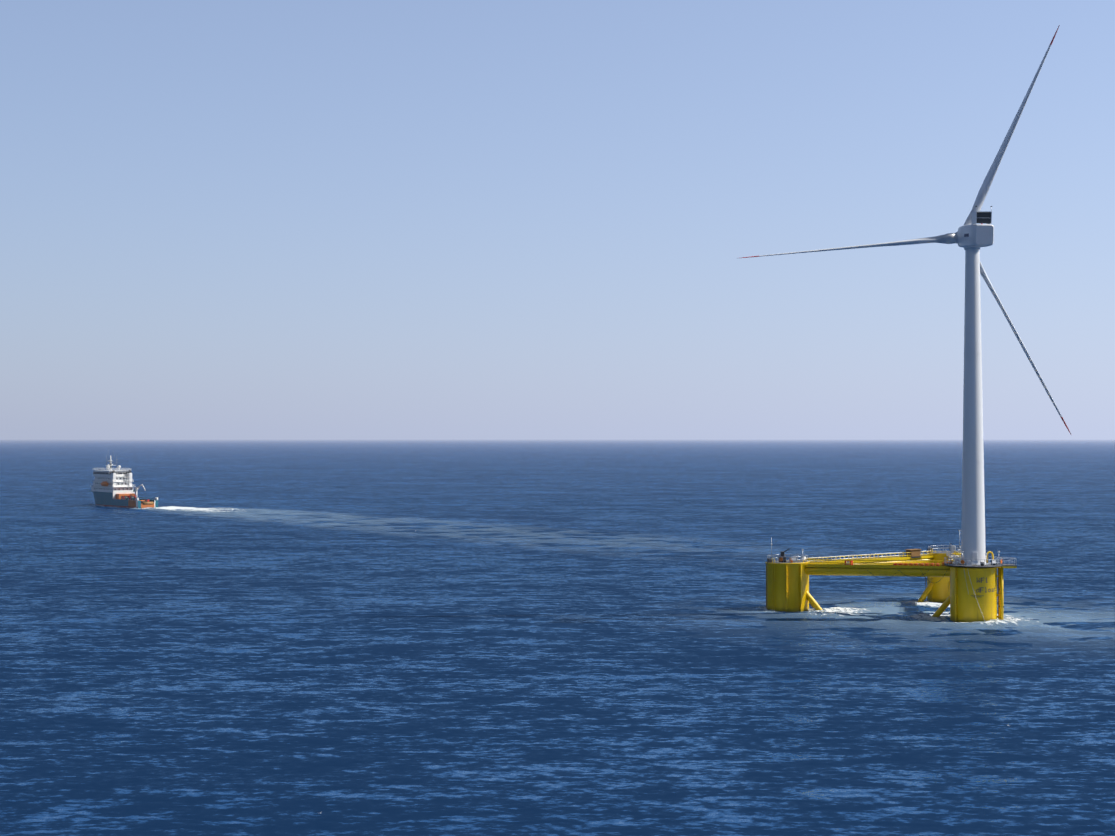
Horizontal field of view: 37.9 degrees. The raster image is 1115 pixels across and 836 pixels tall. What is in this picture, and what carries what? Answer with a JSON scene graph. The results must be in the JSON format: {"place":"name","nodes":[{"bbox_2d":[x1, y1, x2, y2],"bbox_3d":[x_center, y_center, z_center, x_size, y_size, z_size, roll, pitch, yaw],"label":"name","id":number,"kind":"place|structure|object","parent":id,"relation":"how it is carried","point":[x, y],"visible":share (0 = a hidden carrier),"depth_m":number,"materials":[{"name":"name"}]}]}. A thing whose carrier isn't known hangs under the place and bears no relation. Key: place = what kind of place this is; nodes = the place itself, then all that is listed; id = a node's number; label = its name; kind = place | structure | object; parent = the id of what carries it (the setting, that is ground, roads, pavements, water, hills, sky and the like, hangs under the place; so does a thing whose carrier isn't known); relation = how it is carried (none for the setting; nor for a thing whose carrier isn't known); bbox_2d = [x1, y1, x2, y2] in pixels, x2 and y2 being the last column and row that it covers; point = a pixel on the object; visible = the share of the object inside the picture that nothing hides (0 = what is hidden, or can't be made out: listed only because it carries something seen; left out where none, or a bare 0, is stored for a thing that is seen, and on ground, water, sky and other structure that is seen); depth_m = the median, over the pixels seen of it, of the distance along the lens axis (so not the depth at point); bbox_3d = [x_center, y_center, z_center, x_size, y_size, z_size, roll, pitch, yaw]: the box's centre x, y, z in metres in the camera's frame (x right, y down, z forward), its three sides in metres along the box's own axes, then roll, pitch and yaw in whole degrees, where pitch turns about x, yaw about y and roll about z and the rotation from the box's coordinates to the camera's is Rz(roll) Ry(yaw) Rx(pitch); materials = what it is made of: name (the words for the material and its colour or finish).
{"place":"outdoors","nodes":[
{"label":"outdoors","id":0,"kind":"place"},
{"bbox_2d":[0,439,1114,835],"bbox_3d":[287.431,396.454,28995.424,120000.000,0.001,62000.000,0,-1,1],"label":"sea","id":1,"kind":"structure","parent":0,"point":[174,673],"depth_m":249.50,"materials":[{"name":"liquid"}]},
{"bbox_2d":[85,503,143,508],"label":"sea foam","id":2,"kind":"object","parent":1,"relation":"on","point":[110,506],"visible":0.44,"depth_m":760.59,"materials":[{"name":"liquid"}]},
{"bbox_2d":[91,455,158,508],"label":"supply vessel","id":3,"kind":"object","parent":1,"relation":"on","point":[111,487],"visible":0.96,"depth_m":765.77,"materials":[{"name":"white metal"}]},
{"bbox_2d":[129,506,864,566],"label":"ship wake","id":4,"kind":"object","parent":1,"relation":"on","point":[170,508],"visible":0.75,"depth_m":630.35,"materials":[{"name":"liquid"}]},
{"bbox_2d":[631,588,1114,662],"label":"sea foam","id":5,"kind":"object","parent":1,"relation":"on","point":[855,612],"visible":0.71,"depth_m":292.01,"materials":[{"name":"liquid"}]},
{"bbox_2d":[765,530,1016,622],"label":"floating platform","id":6,"kind":"structure","parent":1,"relation":"on","point":[967,592],"depth_m":297.12,"materials":[{"name":"yellow paint"}]},
{"bbox_2d":[742,25,1070,564],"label":"wind turbine","id":7,"kind":"object","parent":6,"relation":"on","point":[971,236],"visible":0.9,"depth_m":285.65,"materials":[{"name":"white metal"}]},
{"bbox_2d":[0,0,1114,442],"label":"sky","id":8,"kind":"structure","parent":0,"point":[230,221],"materials":[{"name":"blue"}]}
]}

